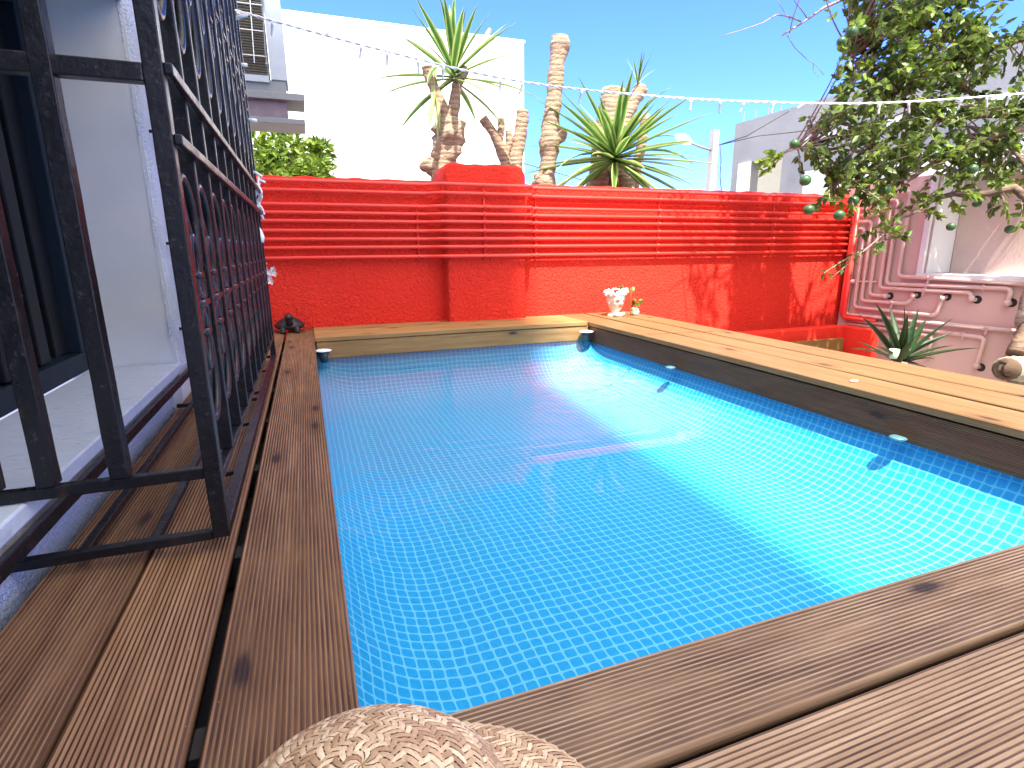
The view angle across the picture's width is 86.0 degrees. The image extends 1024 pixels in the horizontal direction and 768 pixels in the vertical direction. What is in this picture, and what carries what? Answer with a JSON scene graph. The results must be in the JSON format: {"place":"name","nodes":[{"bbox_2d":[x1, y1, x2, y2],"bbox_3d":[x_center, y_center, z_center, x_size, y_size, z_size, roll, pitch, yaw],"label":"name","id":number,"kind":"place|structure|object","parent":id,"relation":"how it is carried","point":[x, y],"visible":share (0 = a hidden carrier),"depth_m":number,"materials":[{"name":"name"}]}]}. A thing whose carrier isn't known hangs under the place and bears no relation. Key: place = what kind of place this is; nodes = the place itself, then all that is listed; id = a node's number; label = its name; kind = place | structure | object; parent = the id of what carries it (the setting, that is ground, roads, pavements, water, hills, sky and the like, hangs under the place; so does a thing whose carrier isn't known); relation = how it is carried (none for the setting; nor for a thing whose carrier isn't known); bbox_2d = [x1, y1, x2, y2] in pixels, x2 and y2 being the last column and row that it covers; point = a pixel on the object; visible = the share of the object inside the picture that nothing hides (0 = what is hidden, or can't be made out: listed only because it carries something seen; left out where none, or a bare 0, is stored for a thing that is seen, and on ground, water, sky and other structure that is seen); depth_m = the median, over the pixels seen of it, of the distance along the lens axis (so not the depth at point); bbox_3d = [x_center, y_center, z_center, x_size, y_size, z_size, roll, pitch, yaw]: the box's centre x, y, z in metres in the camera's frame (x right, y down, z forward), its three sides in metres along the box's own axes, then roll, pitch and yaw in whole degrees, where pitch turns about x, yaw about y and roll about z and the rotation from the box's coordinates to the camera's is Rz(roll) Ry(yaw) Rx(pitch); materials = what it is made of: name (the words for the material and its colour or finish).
{"place":"outdoors","nodes":[
{"label":"outdoors","id":0,"kind":"place"},
{"bbox_2d":[0,0,190,631],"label":"house","id":1,"kind":"structure","parent":0,"point":[109,123],"depth_m":1.74,"materials":[{"name":"paint"}]},
{"bbox_2d":[0,0,88,417],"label":"window frame","id":2,"kind":"structure","parent":1,"relation":"in","point":[61,369],"depth_m":1.71,"materials":[{"name":"metal"}]},
{"bbox_2d":[0,0,275,584],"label":"window grille","id":3,"kind":"object","parent":1,"relation":"attached to","point":[187,71],"depth_m":0.95,"materials":[{"name":"black metal"}]},
{"bbox_2d":[248,118,256,121],"bbox_3d":[-1.119,-1.138,2.370,0.036,0.018,0.018,-5,15,-19],"label":"loose bulb","id":4,"kind":"object","parent":3,"relation":"attached to","point":[252,120],"visible":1,"depth_m":2.37,"materials":[{"name":"white glass"}]},
{"bbox_2d":[253,171,265,219],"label":"fairy lights","id":5,"kind":"object","parent":3,"relation":"hanging from","point":[259,199],"visible":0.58,"depth_m":2.47,"materials":[{"name":"white plastic"}]},
{"bbox_2d":[260,228,264,241],"bbox_3d":[-1.158,-0.689,2.519,0.037,0.076,0.037,0,14,3],"label":"white plug","id":6,"kind":"object","parent":3,"relation":"hanging from","point":[262,236],"visible":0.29,"depth_m":2.52,"materials":[{"name":"plastic"}]},
{"bbox_2d":[266,262,277,284],"bbox_3d":[-1.177,-0.531,2.655,0.083,0.132,0.058,-5,15,-19],"label":"flower spray","id":7,"kind":"object","parent":3,"relation":"attached to","point":[272,272],"visible":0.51,"depth_m":2.66,"materials":[{"name":"white plant"}]},
{"bbox_2d":[235,9,1023,113],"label":"fairy lights","id":8,"kind":"object","parent":3,"relation":"attached to","point":[240,14],"visible":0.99,"depth_m":2.47,"materials":[{"name":"white plastic"}]},
{"bbox_2d":[237,0,304,133],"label":"building","id":9,"kind":"structure","parent":0,"point":[272,102],"depth_m":3.98,"materials":[{"name":"white paint"}]},
{"bbox_2d":[237,0,270,82],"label":"window frame","id":10,"kind":"structure","parent":9,"relation":"in","point":[253,77],"depth_m":3.95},
{"bbox_2d":[252,9,524,180],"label":"white house","id":11,"kind":"structure","parent":0,"point":[354,116],"depth_m":14.45,"materials":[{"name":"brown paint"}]},
{"bbox_2d":[523,163,581,179],"bbox_3d":[1.411,-4.342,11.542,3.004,0.567,0.015,-5,15,-19],"label":"overhead cable","id":12,"kind":"object","parent":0,"point":[555,172],"depth_m":11.37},
{"bbox_2d":[280,0,1023,190],"label":"sky","id":13,"kind":"structure","parent":0,"point":[691,55],"materials":[{"name":"blue"}]},
{"bbox_2d":[837,171,1023,381],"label":"pink building","id":14,"kind":"structure","parent":0,"point":[966,275],"depth_m":4.74,"materials":[{"name":"paint"}]},
{"label":"ground","id":15,"kind":"structure","parent":0,"visible":0},
{"bbox_2d":[251,131,337,177],"bbox_3d":[-2.737,-1.625,6.451,1.540,2.805,1.097,-5,15,-19],"label":"bush","id":16,"kind":"object","parent":15,"relation":"on","point":[269,159],"visible":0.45,"depth_m":6.24,"materials":[{"name":"green plant"}]},
{"bbox_2d":[373,0,543,180],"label":"yucca tree","id":17,"kind":"object","parent":15,"relation":"on","point":[447,129],"visible":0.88,"depth_m":5.18,"materials":[{"name":"green plant"}]},
{"bbox_2d":[479,115,512,164],"bbox_3d":[-0.152,-1.420,5.850,0.353,2.635,0.144,-5,15,-19],"label":"tree stump","id":18,"kind":"object","parent":15,"relation":"on","point":[502,149],"visible":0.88,"depth_m":5.57,"materials":[{"name":"beige plant"}]},
{"bbox_2d":[0,311,1023,767],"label":"pool deck","id":19,"kind":"structure","parent":15,"relation":"on","point":[232,649],"depth_m":0.77,"materials":[{"name":"brown wood"}]},
{"bbox_2d":[274,314,304,333],"bbox_3d":[-1.497,-0.412,3.696,0.196,0.136,0.208,-5,15,-19],"label":"turtle figurine","id":20,"kind":"object","parent":19,"relation":"on","point":[286,322],"visible":1,"depth_m":3.65,"materials":[{"name":"grey stone"}]},
{"bbox_2d":[258,703,584,767],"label":"straw hat","id":21,"kind":"object","parent":19,"relation":"on","point":[395,735],"visible":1,"depth_m":0.44,"materials":[{"name":"beige wicker"}]},
{"bbox_2d":[603,288,628,316],"bbox_3d":[0.830,-0.660,4.434,0.189,0.231,0.194,-5,15,-19],"label":"head planter","id":22,"kind":"object","parent":19,"relation":"on","point":[615,301],"visible":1,"depth_m":4.37,"materials":[{"name":"white ceramic"}]},
{"bbox_2d":[630,308,638,314],"bbox_3d":[1.000,-0.591,4.478,0.076,0.060,0.076,-5,15,-19],"label":"china pot","id":23,"kind":"object","parent":19,"relation":"on","point":[634,311],"visible":1,"depth_m":4.45,"materials":[{"name":"white ceramic"}]},
{"bbox_2d":[619,285,643,307],"bbox_3d":[0.972,-0.707,4.406,0.242,0.184,0.104,-5,15,-19],"label":"trailing ivy","id":24,"kind":"object","parent":23,"relation":"in","point":[640,301],"visible":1,"depth_m":4.41,"materials":[{"name":"green plant"}]},
{"bbox_2d":[315,329,1023,713],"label":"swimming pool","id":25,"kind":"structure","parent":19,"relation":"in","point":[507,527],"depth_m":1.91,"materials":[{"name":"blue tile"}]},
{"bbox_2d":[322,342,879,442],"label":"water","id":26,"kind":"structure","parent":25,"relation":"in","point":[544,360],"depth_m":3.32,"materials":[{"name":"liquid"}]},
{"bbox_2d":[889,348,899,358],"bbox_3d":[2.662,-0.211,3.829,0.066,0.065,0.066,-5,15,-19],"label":"flower pot","id":27,"kind":"object","parent":19,"relation":"on","point":[895,355],"visible":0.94,"depth_m":3.81,"materials":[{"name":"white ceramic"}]},
{"bbox_2d":[509,109,528,168],"bbox_3d":[0.064,-1.478,5.915,0.242,2.714,0.195,-5,15,-19],"label":"tree stump","id":28,"kind":"object","parent":15,"relation":"on","point":[519,136],"visible":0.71,"depth_m":5.61,"materials":[{"name":"beige plant"}]},
{"bbox_2d":[531,33,569,184],"bbox_3d":[0.401,-1.812,5.829,0.421,3.397,0.295,-5,15,-19],"label":"pruned trunk","id":29,"kind":"object","parent":15,"relation":"on","point":[551,136],"visible":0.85,"depth_m":5.57,"materials":[{"name":"beige plant"}]},
{"bbox_2d":[256,162,877,340],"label":"boundary wall","id":30,"kind":"structure","parent":15,"relation":"on","point":[454,242],"depth_m":4.33,"materials":[{"name":"red paint"}]},
{"bbox_2d":[525,52,724,189],"bbox_3d":[1.180,-1.831,5.895,2.226,3.391,2.179,-5,15,-19],"label":"yucca tree","id":31,"kind":"object","parent":15,"relation":"on","point":[610,139],"visible":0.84,"depth_m":5.64,"materials":[{"name":"green plant"}]},
{"bbox_2d":[675,129,719,190],"bbox_3d":[4.516,-4.197,13.849,1.237,4.147,0.240,-5,15,-19],"label":"street lamp","id":32,"kind":"object","parent":15,"relation":"on","point":[711,173],"visible":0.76,"depth_m":13.60,"materials":[{"name":"metal"}]},
{"bbox_2d":[720,144,721,189],"bbox_3d":[5.171,-5.329,13.604,0.187,1.140,0.023,-5,15,-19],"label":"drop cable","id":33,"kind":"object","parent":32,"relation":"hanging from","point":[720,166],"visible":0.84,"depth_m":13.58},
{"bbox_2d":[719,111,788,144],"bbox_3d":[5.854,-6.199,13.329,1.520,0.667,0.039,5,15,21],"label":"overhead cable","id":34,"kind":"object","parent":32,"relation":"attached to","point":[755,130],"visible":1,"depth_m":13.32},
{"bbox_2d":[739,325,878,357],"bbox_3d":[2.655,-0.197,5.052,1.290,0.595,0.470,-5,15,-19],"label":"planting bed","id":35,"kind":"object","parent":15,"relation":"on","point":[853,336],"visible":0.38,"depth_m":5.07,"materials":[{"name":"red paint"}]},
{"bbox_2d":[792,338,843,351],"bbox_3d":[2.600,-0.142,5.028,1.060,0.500,0.040,-5,15,-19],"label":"plywood board","id":36,"kind":"object","parent":15,"relation":"on","point":[835,344],"visible":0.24,"depth_m":5.07,"materials":[{"name":"brown wood"}]},
{"bbox_2d":[722,0,1023,384],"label":"citrus tree","id":37,"kind":"object","parent":15,"relation":"on","point":[901,25],"visible":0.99,"depth_m":3.85,"materials":[{"name":"green plant"}]},
{"bbox_2d":[730,43,1023,193],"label":"concrete house","id":38,"kind":"structure","parent":15,"relation":"on","point":[784,177],"depth_m":14.42,"materials":[{"name":"white concrete"}]},
{"bbox_2d":[722,130,808,144],"bbox_3d":[6.509,-6.112,13.553,2.732,0.381,0.100,0,14,1],"label":"overhead cable","id":39,"kind":"object","parent":38,"relation":"attached to","point":[765,135],"visible":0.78,"depth_m":13.52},
{"bbox_2d":[802,137,1023,194],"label":"white annex","id":40,"kind":"object","parent":15,"relation":"on","point":[815,185],"visible":0.11,"depth_m":10.75,"materials":[{"name":"white paint"}]},
{"bbox_2d":[855,304,974,367],"bbox_3d":[2.786,-0.146,4.044,1.490,0.973,0.474,-6,15,-23],"label":"potted yucca","id":41,"kind":"object","parent":15,"relation":"on","point":[905,340],"visible":0.58,"depth_m":3.96,"materials":[{"name":"plant"}]}
]}

